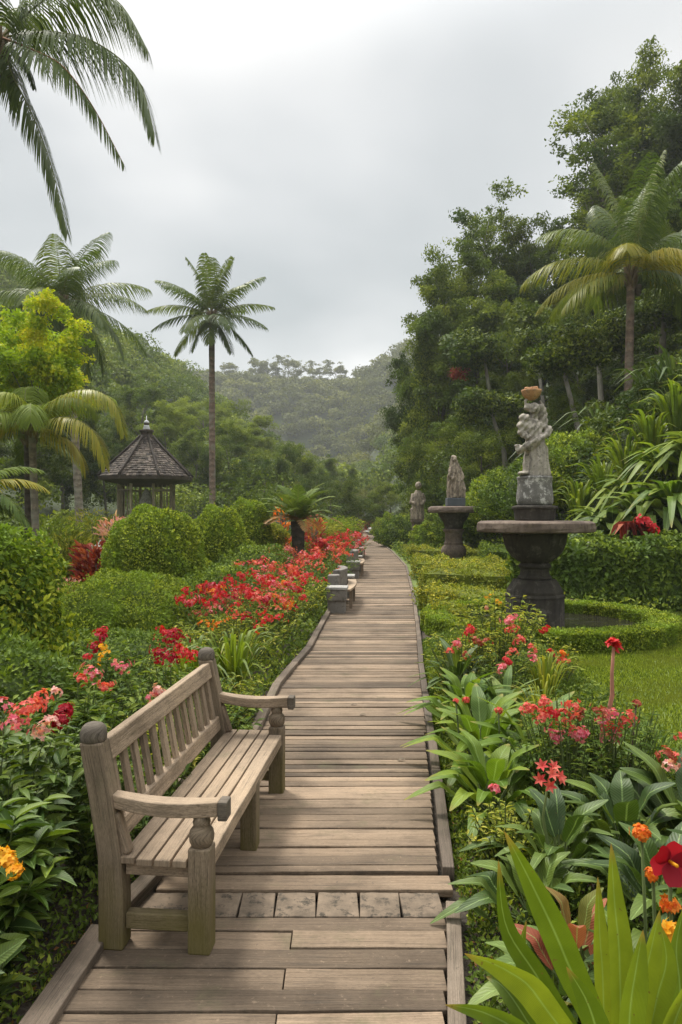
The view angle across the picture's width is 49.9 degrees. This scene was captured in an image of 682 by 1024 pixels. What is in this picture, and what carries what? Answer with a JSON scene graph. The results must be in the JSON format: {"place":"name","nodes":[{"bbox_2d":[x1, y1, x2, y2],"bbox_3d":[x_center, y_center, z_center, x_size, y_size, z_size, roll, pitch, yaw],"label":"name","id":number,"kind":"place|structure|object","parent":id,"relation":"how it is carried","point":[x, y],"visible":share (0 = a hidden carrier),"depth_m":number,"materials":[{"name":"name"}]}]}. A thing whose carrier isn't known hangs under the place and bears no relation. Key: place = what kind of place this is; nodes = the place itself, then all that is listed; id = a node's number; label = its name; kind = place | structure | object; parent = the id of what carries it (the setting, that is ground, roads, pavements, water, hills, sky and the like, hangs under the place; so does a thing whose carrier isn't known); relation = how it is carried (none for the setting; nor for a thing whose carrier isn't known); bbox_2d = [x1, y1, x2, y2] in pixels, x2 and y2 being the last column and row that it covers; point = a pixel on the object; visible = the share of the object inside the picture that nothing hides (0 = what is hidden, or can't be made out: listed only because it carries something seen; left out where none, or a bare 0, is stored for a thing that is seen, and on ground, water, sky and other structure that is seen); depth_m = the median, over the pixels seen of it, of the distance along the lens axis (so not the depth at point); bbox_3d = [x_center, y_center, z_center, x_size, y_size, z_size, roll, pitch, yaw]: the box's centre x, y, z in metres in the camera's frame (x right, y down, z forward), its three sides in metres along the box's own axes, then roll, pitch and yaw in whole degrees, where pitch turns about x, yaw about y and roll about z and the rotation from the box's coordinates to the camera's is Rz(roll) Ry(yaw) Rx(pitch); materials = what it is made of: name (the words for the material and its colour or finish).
{"place":"outdoors","nodes":[
{"label":"outdoors","id":0,"kind":"place"},
{"bbox_2d":[18,530,466,1023],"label":"path","id":1,"kind":"structure","parent":0,"point":[344,824],"depth_m":3.30,"materials":[{"name":"brown wood"}]},
{"bbox_2d":[79,647,294,955],"bbox_3d":[-0.654,1.265,3.667,0.595,0.870,1.702,0,0,6],"label":"garden bench","id":2,"kind":"object","parent":1,"relation":"on","point":[202,811],"visible":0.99,"depth_m":3.07,"materials":[{"name":"brown wood"}]},
{"bbox_2d":[326,566,356,612],"bbox_3d":[0.048,1.370,13.498,0.465,0.660,2.661,0,0,4],"label":"stone bench","id":3,"kind":"object","parent":1,"relation":"on","point":[342,582],"visible":0.95,"depth_m":12.75,"materials":[{"name":"stone"}]},
{"bbox_2d":[0,616,679,1023],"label":"soil","id":4,"kind":"structure","parent":0,"point":[24,1008],"depth_m":3.15,"materials":[{"name":"soil"}]},
{"bbox_2d":[0,845,35,1010],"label":"yellow flower plant","id":5,"kind":"object","parent":4,"relation":"on","point":[11,946],"visible":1,"depth_m":2.50,"materials":[{"name":"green plant"}]},
{"bbox_2d":[0,458,50,527],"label":"areca palm","id":6,"kind":"object","parent":4,"relation":"on","point":[6,502],"visible":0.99,"depth_m":11.01,"materials":[{"name":"green plant"}]},
{"bbox_2d":[0,523,79,657],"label":"leafy bush","id":7,"kind":"object","parent":4,"relation":"on","point":[30,610],"visible":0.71,"depth_m":6.31,"materials":[{"name":"green plant"}]},
{"bbox_2d":[0,779,80,972],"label":"leafy shrub","id":8,"kind":"object","parent":4,"relation":"on","point":[36,843],"visible":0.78,"depth_m":2.79,"materials":[{"name":"green plant"}]},
{"bbox_2d":[0,686,117,833],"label":"flowering shrub","id":9,"kind":"object","parent":4,"relation":"on","point":[49,780],"visible":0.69,"depth_m":3.34,"materials":[{"name":"green plant"}]},
{"bbox_2d":[0,631,129,767],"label":"leafy bush","id":10,"kind":"object","parent":4,"relation":"on","point":[22,667],"visible":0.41,"depth_m":4.83,"materials":[{"name":"green plant"}]},
{"bbox_2d":[0,643,148,807],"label":"flowering shrub","id":11,"kind":"object","parent":4,"relation":"on","point":[89,710],"visible":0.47,"depth_m":4.45,"materials":[{"name":"green plant"}]},
{"bbox_2d":[40,626,145,725],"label":"flowering shrub","id":12,"kind":"object","parent":4,"relation":"on","point":[103,634],"visible":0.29,"depth_m":5.37,"materials":[{"name":"green plant"}]},
{"bbox_2d":[21,748,190,874],"bbox_3d":[-1.169,1.484,3.710,0.900,0.560,0.953,0,0,0],"label":"leafy shrub","id":13,"kind":"object","parent":4,"relation":"on","point":[86,821],"visible":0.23,"depth_m":3.51,"materials":[{"name":"green plant"}]},
{"bbox_2d":[59,622,196,691],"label":"mound bush","id":14,"kind":"object","parent":4,"relation":"on","point":[138,635],"visible":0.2,"depth_m":7.15,"materials":[{"name":"green plant"}]},
{"bbox_2d":[54,567,202,641],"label":"mound bush","id":15,"kind":"object","parent":4,"relation":"on","point":[135,599],"visible":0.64,"depth_m":8.64,"materials":[{"name":"green plant"}]},
{"bbox_2d":[109,625,237,745],"bbox_3d":[-1.185,1.281,5.191,0.887,0.963,0.938,0,0,0],"label":"flowering shrub","id":16,"kind":"object","parent":4,"relation":"on","point":[170,662],"visible":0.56,"depth_m":5.11,"materials":[{"name":"green plant"}]},
{"bbox_2d":[161,580,276,644],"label":"flowering shrub","id":17,"kind":"object","parent":4,"relation":"on","point":[189,602],"visible":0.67,"depth_m":8.73,"materials":[{"name":"red plant"}]},
{"bbox_2d":[174,601,288,671],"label":"flowering shrub","id":18,"kind":"object","parent":4,"relation":"on","point":[213,625],"visible":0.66,"depth_m":7.81,"materials":[{"name":"red plant"}]},
{"bbox_2d":[177,627,292,691],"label":"strap plant","id":19,"kind":"object","parent":4,"relation":"on","point":[235,655],"visible":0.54,"depth_m":6.23,"materials":[{"name":"green plant"}]},
{"bbox_2d":[200,589,307,656],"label":"flowering shrub","id":20,"kind":"object","parent":4,"relation":"on","point":[285,605],"visible":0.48,"depth_m":8.85,"materials":[{"name":"red plant"}]},
{"bbox_2d":[398,667,524,729],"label":"broad leaved plant","id":21,"kind":"object","parent":4,"relation":"on","point":[453,684],"visible":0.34,"depth_m":5.76,"materials":[{"name":"green plant"}]},
{"bbox_2d":[420,624,502,680],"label":"flowering shrub","id":22,"kind":"object","parent":4,"relation":"on","point":[459,641],"visible":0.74,"depth_m":7.07,"materials":[{"name":"green plant"}]},
{"bbox_2d":[401,684,565,791],"bbox_3d":[0.945,1.459,4.772,0.994,0.592,1.118,0,0,-24],"label":"broad leaved plant","id":23,"kind":"object","parent":4,"relation":"on","point":[482,710],"visible":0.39,"depth_m":4.87,"materials":[{"name":"green plant"}]},
{"bbox_2d":[404,727,567,843],"bbox_3d":[0.802,1.488,4.067,0.905,0.535,0.921,0,0,0],"label":"broad leaved plant","id":24,"kind":"object","parent":4,"relation":"on","point":[479,772],"visible":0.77,"depth_m":4.07,"materials":[{"name":"green plant"}]},
{"bbox_2d":[460,696,534,870],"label":"flowering shrub","id":25,"kind":"object","parent":4,"relation":"on","point":[495,819],"visible":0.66,"depth_m":3.57,"materials":[{"name":"green plant"}]},
{"bbox_2d":[449,588,550,666],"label":"flowering shrub","id":26,"kind":"object","parent":4,"relation":"on","point":[518,638],"visible":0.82,"depth_m":7.49,"materials":[{"name":"green plant"}]},
{"bbox_2d":[479,643,545,694],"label":"flowering shrub","id":27,"kind":"object","parent":4,"relation":"on","point":[522,675],"visible":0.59,"depth_m":6.28,"materials":[{"name":"green plant"}]},
{"bbox_2d":[430,848,604,924],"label":"broad leaved plant","id":28,"kind":"object","parent":4,"relation":"on","point":[549,868],"visible":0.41,"depth_m":3.07,"materials":[{"name":"green plant"}]},
{"bbox_2d":[445,691,601,798],"bbox_3d":[1.186,1.447,4.470,1.038,0.616,0.987,0,0,0],"label":"broad leaved plant","id":29,"kind":"object","parent":4,"relation":"on","point":[495,739],"visible":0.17,"depth_m":4.54,"materials":[{"name":"green plant"}]},
{"bbox_2d":[459,783,641,902],"bbox_3d":[1.016,1.522,3.361,0.775,0.466,0.756,0,0,-31],"label":"broad leaved plant","id":30,"kind":"object","parent":4,"relation":"on","point":[572,828],"visible":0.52,"depth_m":3.38,"materials":[{"name":"green plant"}]},
{"bbox_2d":[421,626,681,1023],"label":"ground cover","id":31,"kind":"object","parent":4,"relation":"on","point":[581,683],"visible":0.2,"depth_m":3.93,"materials":[{"name":"green plant"}]},
{"bbox_2d":[515,886,606,1023],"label":"croton","id":32,"kind":"object","parent":4,"relation":"on","point":[582,935],"visible":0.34,"depth_m":2.54,"materials":[{"name":"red plant"}]},
{"bbox_2d":[446,831,681,1023],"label":"ginger plant","id":33,"kind":"object","parent":4,"relation":"on","point":[642,984],"visible":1,"depth_m":1.59,"materials":[{"name":"green plant"}]},
{"bbox_2d":[500,689,635,820],"bbox_3d":[1.286,1.379,4.142,0.684,0.766,0.704,0,0,-43],"label":"flowering shrub","id":34,"kind":"object","parent":4,"relation":"on","point":[555,737],"visible":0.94,"depth_m":4.03,"materials":[{"name":"green plant"}]},
{"bbox_2d":[559,694,666,819],"bbox_3d":[1.565,1.395,4.210,0.541,0.734,0.628,0,0,40],"label":"flowering shrub","id":35,"kind":"object","parent":4,"relation":"on","point":[637,761],"visible":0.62,"depth_m":4.12,"materials":[{"name":"red plant"}]},
{"bbox_2d":[548,770,681,877],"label":"broad leaved plant","id":36,"kind":"object","parent":4,"relation":"on","point":[621,804],"visible":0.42,"depth_m":3.49,"materials":[{"name":"green plant"}]},
{"bbox_2d":[560,821,681,947],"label":"broad leaved plant","id":37,"kind":"object","parent":4,"relation":"on","point":[628,861],"visible":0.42,"depth_m":2.99,"materials":[{"name":"green plant"}]},
{"bbox_2d":[608,741,681,852],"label":"broad leaved plant","id":38,"kind":"object","parent":4,"relation":"on","point":[645,778],"visible":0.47,"depth_m":3.71,"materials":[{"name":"green plant"}]},
{"bbox_2d":[650,841,681,921],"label":"hibiscus","id":39,"kind":"object","parent":4,"relation":"on","point":[666,861],"visible":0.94,"depth_m":2.13,"materials":[{"name":"red plant"}]},
{"bbox_2d":[0,299,681,548],"bbox_3d":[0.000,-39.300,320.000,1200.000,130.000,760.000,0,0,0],"label":"ground","id":40,"kind":"structure","parent":0,"point":[304,438],"depth_m":111.06,"materials":[{"name":"plant"}]},
{"bbox_2d":[0,409,84,510],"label":"valley tree","id":41,"kind":"object","parent":40,"relation":"on","point":[57,463],"visible":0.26,"depth_m":40.06,"materials":[{"name":"green plant"}]},
{"bbox_2d":[15,405,106,513],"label":"valley tree","id":42,"kind":"object","parent":40,"relation":"on","point":[66,486],"visible":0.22,"depth_m":45.94,"materials":[{"name":"green plant"}]},
{"bbox_2d":[69,421,134,517],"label":"valley tree","id":43,"kind":"object","parent":40,"relation":"on","point":[113,446],"visible":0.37,"depth_m":47.58,"materials":[{"name":"green plant"}]},
{"bbox_2d":[99,381,168,456],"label":"valley tree","id":44,"kind":"object","parent":40,"relation":"on","point":[148,395],"visible":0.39,"depth_m":62.99,"materials":[{"name":"green plant"}]},
{"bbox_2d":[0,253,295,499],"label":"forest","id":45,"kind":"object","parent":40,"relation":"on","point":[142,370],"visible":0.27,"depth_m":97.06,"materials":[{"name":"plant"}]},
{"bbox_2d":[132,399,208,492],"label":"valley tree","id":46,"kind":"object","parent":40,"relation":"on","point":[172,415],"visible":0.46,"depth_m":59.16,"materials":[{"name":"green plant"}]},
{"bbox_2d":[0,431,361,552],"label":"forest","id":47,"kind":"object","parent":40,"relation":"on","point":[221,500],"visible":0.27,"depth_m":39.82,"materials":[{"name":"plant"}]},
{"bbox_2d":[168,427,230,518],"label":"valley tree","id":48,"kind":"object","parent":40,"relation":"on","point":[191,444],"visible":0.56,"depth_m":55.08,"materials":[{"name":"green plant"}]},
{"bbox_2d":[169,395,251,466],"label":"valley tree","id":49,"kind":"object","parent":40,"relation":"on","point":[223,409],"visible":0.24,"depth_m":77.99,"materials":[{"name":"green plant"}]},
{"bbox_2d":[171,560,282,622],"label":"spreading bush","id":50,"kind":"object","parent":40,"relation":"on","point":[214,571],"visible":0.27,"depth_m":11.97,"materials":[{"name":"green plant"}]},
{"bbox_2d":[190,420,268,506],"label":"valley tree","id":51,"kind":"object","parent":40,"relation":"on","point":[239,442],"visible":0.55,"depth_m":57.02,"materials":[{"name":"green plant"}]},
{"bbox_2d":[248,440,327,523],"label":"valley tree","id":52,"kind":"object","parent":40,"relation":"on","point":[290,452],"visible":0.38,"depth_m":61.38,"materials":[{"name":"green plant"}]},
{"bbox_2d":[175,335,417,458],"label":"forest","id":53,"kind":"object","parent":40,"relation":"on","point":[334,390],"visible":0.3,"depth_m":284.70,"materials":[{"name":"plant"}]},
{"bbox_2d":[201,408,446,495],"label":"forest","id":54,"kind":"object","parent":40,"relation":"on","point":[375,470],"visible":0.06,"depth_m":101.94,"materials":[{"name":"plant"}]},
{"bbox_2d":[380,350,445,498],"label":"forest tree","id":55,"kind":"object","parent":40,"relation":"on","point":[394,422],"visible":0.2,"depth_m":43.16,"materials":[{"name":"green plant"}]},
{"bbox_2d":[393,428,483,520],"bbox_3d":[4.764,-1.238,36.032,4.562,5.753,4.652,0,0,42],"label":"forest tree","id":56,"kind":"object","parent":40,"relation":"on","point":[412,489],"visible":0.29,"depth_m":35.34,"materials":[{"name":"green plant"}]},
{"bbox_2d":[392,234,494,520],"bbox_3d":[5.457,-5.197,39.787,5.250,19.066,5.548,0,0,-14],"label":"forest tree","id":57,"kind":"object","parent":40,"relation":"on","point":[438,318],"visible":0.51,"depth_m":39.26,"materials":[{"name":"green plant"}]},
{"bbox_2d":[415,207,499,373],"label":"forest tree","id":58,"kind":"object","parent":40,"relation":"on","point":[462,218],"visible":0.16,"depth_m":41.76,"materials":[{"name":"green plant"}]},
{"bbox_2d":[419,267,518,478],"bbox_3d":[6.912,-4.947,38.304,5.942,15.793,5.610,0,0,30],"label":"forest tree","id":59,"kind":"object","parent":40,"relation":"on","point":[500,283],"visible":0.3,"depth_m":37.51,"materials":[{"name":"green plant"}]},
{"bbox_2d":[427,412,523,491],"bbox_3d":[5.765,-1.745,30.086,4.760,4.709,4.668,0,0,-26],"label":"forest tree","id":60,"kind":"object","parent":40,"relation":"on","point":[482,449],"visible":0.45,"depth_m":29.47,"materials":[{"name":"green plant"}]},
{"bbox_2d":[447,327,505,468],"bbox_3d":[6.156,-4.449,33.483,2.760,7.830,2.546,0,0,0],"label":"leaning tree","id":61,"kind":"object","parent":40,"relation":"on","point":[482,360],"visible":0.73,"depth_m":33.03,"materials":[{"name":"green plant"}]},
{"bbox_2d":[440,175,532,377],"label":"forest tree","id":62,"kind":"object","parent":40,"relation":"on","point":[502,254],"visible":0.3,"depth_m":43.42,"materials":[{"name":"green plant"}]},
{"bbox_2d":[449,385,531,469],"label":"leaning tree","id":63,"kind":"object","parent":40,"relation":"on","point":[481,401],"visible":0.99,"depth_m":29.96,"materials":[{"name":"green plant"}]},
{"bbox_2d":[473,455,565,520],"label":"round bush","id":64,"kind":"object","parent":40,"relation":"on","point":[500,503],"visible":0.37,"depth_m":21.48,"materials":[{"name":"green plant"}]},
{"bbox_2d":[483,210,574,399],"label":"forest tree","id":65,"kind":"object","parent":40,"relation":"on","point":[532,264],"visible":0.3,"depth_m":41.84,"materials":[{"name":"green plant"}]},
{"bbox_2d":[503,323,568,406],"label":"leaning tree","id":66,"kind":"object","parent":40,"relation":"on","point":[536,336],"visible":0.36,"depth_m":31.25,"materials":[{"name":"green plant"}]},
{"bbox_2d":[419,151,681,487],"bbox_3d":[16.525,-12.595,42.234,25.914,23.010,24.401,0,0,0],"label":"forest","id":67,"kind":"object","parent":40,"relation":"on","point":[522,311],"visible":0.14,"depth_m":33.37,"materials":[{"name":"plant"}]},
{"bbox_2d":[520,427,616,512],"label":"round bush","id":68,"kind":"object","parent":40,"relation":"on","point":[563,447],"visible":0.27,"depth_m":19.26,"materials":[{"name":"green plant"}]},
{"bbox_2d":[520,324,620,432],"bbox_3d":[7.778,-4.098,25.514,3.492,4.839,2.779,0,0,0],"label":"leaning tree","id":69,"kind":"object","parent":40,"relation":"on","point":[548,360],"visible":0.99,"depth_m":24.93,"materials":[{"name":"green plant"}]},
{"bbox_2d":[505,529,681,612],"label":"tall hedge","id":70,"kind":"object","parent":40,"relation":"on","point":[608,566],"visible":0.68,"depth_m":12.84,"materials":[{"name":"green plant"}]},
{"bbox_2d":[533,97,662,379],"bbox_3d":[13.956,-14.717,40.023,6.753,16.738,7.552,0,0,-11],"label":"forest tree","id":71,"kind":"object","parent":40,"relation":"on","point":[579,116],"visible":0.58,"depth_m":39.30,"materials":[{"name":"green plant"}]},
{"bbox_2d":[519,150,681,425],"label":"coconut palm","id":72,"kind":"object","parent":40,"relation":"on","point":[632,250],"visible":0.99,"depth_m":23.87,"materials":[{"name":"plant"}]},
{"bbox_2d":[564,308,644,401],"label":"leaning tree","id":73,"kind":"object","parent":40,"relation":"on","point":[616,333],"visible":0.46,"depth_m":27.96,"materials":[{"name":"green plant"}]},
{"bbox_2d":[542,314,681,491],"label":"undergrowth","id":74,"kind":"object","parent":40,"relation":"on","point":[629,395],"visible":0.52,"depth_m":20.84,"materials":[{"name":"plant"}]},
{"bbox_2d":[552,83,677,363],"bbox_3d":[15.736,-16.080,41.077,6.661,16.510,7.449,0,0,41],"label":"forest tree","id":75,"kind":"object","parent":40,"relation":"on","point":[597,155],"visible":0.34,"depth_m":39.72,"materials":[{"name":"green plant"}]},
{"bbox_2d":[577,35,681,329],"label":"forest tree","id":76,"kind":"object","parent":40,"relation":"on","point":[650,80],"visible":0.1,"depth_m":41.73,"materials":[{"name":"green plant"}]},
{"bbox_2d":[608,479,681,534],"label":"bank plant","id":77,"kind":"object","parent":40,"relation":"on","point":[671,491],"visible":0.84,"depth_m":14.03,"materials":[{"name":"green plant"}]},
{"bbox_2d":[615,285,681,353],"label":"leaning tree","id":78,"kind":"object","parent":40,"relation":"on","point":[661,317],"visible":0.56,"depth_m":27.33,"materials":[{"name":"green plant"}]},
{"bbox_2d":[639,60,681,287],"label":"forest tree","id":79,"kind":"object","parent":40,"relation":"on","point":[668,130],"visible":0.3,"depth_m":37.17,"materials":[{"name":"green plant"}]},
{"bbox_2d":[0,0,681,379],"label":"sky","id":80,"kind":"structure","parent":0,"point":[320,147],"materials":[{"name":"white"}]},
{"bbox_2d":[312,547,420,615],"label":"garden ground","id":81,"kind":"structure","parent":0,"point":[414,581],"depth_m":18.84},
{"bbox_2d":[0,395,83,544],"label":"palm","id":82,"kind":"object","parent":81,"relation":"on","point":[24,441],"visible":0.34,"depth_m":18.89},
{"bbox_2d":[0,287,95,444],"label":"yellow tree","id":83,"kind":"object","parent":81,"relation":"on","point":[50,368],"visible":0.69,"depth_m":19.81,"materials":[{"name":"green plant"}]},
{"bbox_2d":[0,386,128,546],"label":"palm","id":84,"kind":"object","parent":81,"relation":"on","point":[34,416],"visible":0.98,"depth_m":17.33,"materials":[{"name":"plant"}]},
{"bbox_2d":[0,232,151,528],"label":"coconut palm","id":85,"kind":"object","parent":81,"relation":"on","point":[62,287],"visible":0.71,"depth_m":29.43,"materials":[{"name":"plant"}]},
{"bbox_2d":[0,0,161,246],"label":"coconut palm","id":86,"kind":"object","parent":81,"relation":"on","point":[36,32],"visible":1,"depth_m":14.34,"materials":[{"name":"plant"}]},
{"bbox_2d":[96,416,193,522],"bbox_3d":[-8.750,-1.280,33.000,4.189,6.100,4.189,0,0,0],"label":"gazebo","id":87,"kind":"object","parent":81,"relation":"on","point":[153,458],"visible":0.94,"depth_m":32.04,"materials":[{"name":"wood"}]},
{"bbox_2d":[97,503,211,583],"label":"dome bush","id":88,"kind":"object","parent":81,"relation":"on","point":[148,538],"visible":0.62,"depth_m":12.66,"materials":[{"name":"green plant"}]},
{"bbox_2d":[0,549,346,1023],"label":"ground cover","id":89,"kind":"object","parent":81,"relation":"on","point":[303,637],"visible":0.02,"depth_m":3.24,"materials":[{"name":"green plant"}]},
{"bbox_2d":[147,253,274,504],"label":"tall palm","id":90,"kind":"object","parent":81,"relation":"on","point":[211,315],"visible":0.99,"depth_m":41.72,"materials":[{"name":"plant"}]},
{"bbox_2d":[191,503,249,564],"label":"dome bush","id":91,"kind":"object","parent":81,"relation":"on","point":[222,533],"visible":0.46,"depth_m":16.00,"materials":[{"name":"green plant"}]},
{"bbox_2d":[230,496,273,547],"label":"dome bush","id":92,"kind":"object","parent":81,"relation":"on","point":[253,516],"visible":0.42,"depth_m":19.56,"materials":[{"name":"green plant"}]},
{"bbox_2d":[215,541,294,582],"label":"spreading bush","id":93,"kind":"object","parent":81,"relation":"on","point":[254,552],"visible":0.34,"depth_m":15.36,"materials":[{"name":"green plant"}]},
{"bbox_2d":[225,457,305,520],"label":"valley tree","id":94,"kind":"object","parent":81,"relation":"on","point":[283,466],"visible":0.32,"depth_m":49.00,"materials":[{"name":"green plant"}]},
{"bbox_2d":[257,483,343,563],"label":"fern palm","id":95,"kind":"object","parent":81,"relation":"on","point":[297,506],"visible":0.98,"depth_m":19.81,"materials":[{"name":"green plant"}]},
{"bbox_2d":[298,473,373,527],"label":"valley tree","id":96,"kind":"object","parent":81,"relation":"on","point":[349,484],"visible":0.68,"depth_m":47.61,"materials":[{"name":"green plant"}]},
{"bbox_2d":[63,412,681,615],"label":"ground cover","id":97,"kind":"object","parent":81,"relation":"on","point":[396,548],"visible":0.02,"depth_m":19.04,"materials":[{"name":"green plant"}]},
{"bbox_2d":[428,506,478,559],"bbox_3d":[3.525,0.785,22.997,1.620,1.930,1.626,0,0,0],"label":"fountain","id":98,"kind":"object","parent":81,"relation":"on","point":[453,518],"visible":0.8,"depth_m":22.69,"materials":[{"name":"stone"}]},
{"bbox_2d":[416,558,511,593],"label":"hedge","id":99,"kind":"object","parent":81,"relation":"on","point":[487,575],"visible":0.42,"depth_m":14.83,"materials":[{"name":"green plant"}]},
{"bbox_2d":[554,611,681,778],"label":"lawn","id":100,"kind":"structure","parent":0,"point":[654,690],"depth_m":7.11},
{"bbox_2d":[477,505,596,628],"bbox_3d":[2.799,0.818,10.600,1.670,1.825,1.693,0,0,0],"label":"fountain","id":101,"kind":"object","parent":100,"relation":"on","point":[535,538],"visible":0.92,"depth_m":10.28,"materials":[{"name":"stone"}]},
{"bbox_2d":[515,386,553,504],"bbox_3d":[2.800,-0.948,10.598,0.524,1.706,0.522,0,0,26],"label":"statue","id":102,"kind":"object","parent":101,"relation":"on","point":[534,480],"visible":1,"depth_m":10.46,"materials":[{"name":"stone"}]},
{"bbox_2d":[419,597,681,654],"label":"ring hedge","id":103,"kind":"object","parent":100,"relation":"on","point":[657,629],"visible":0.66,"depth_m":9.53,"materials":[{"name":"green plant"}]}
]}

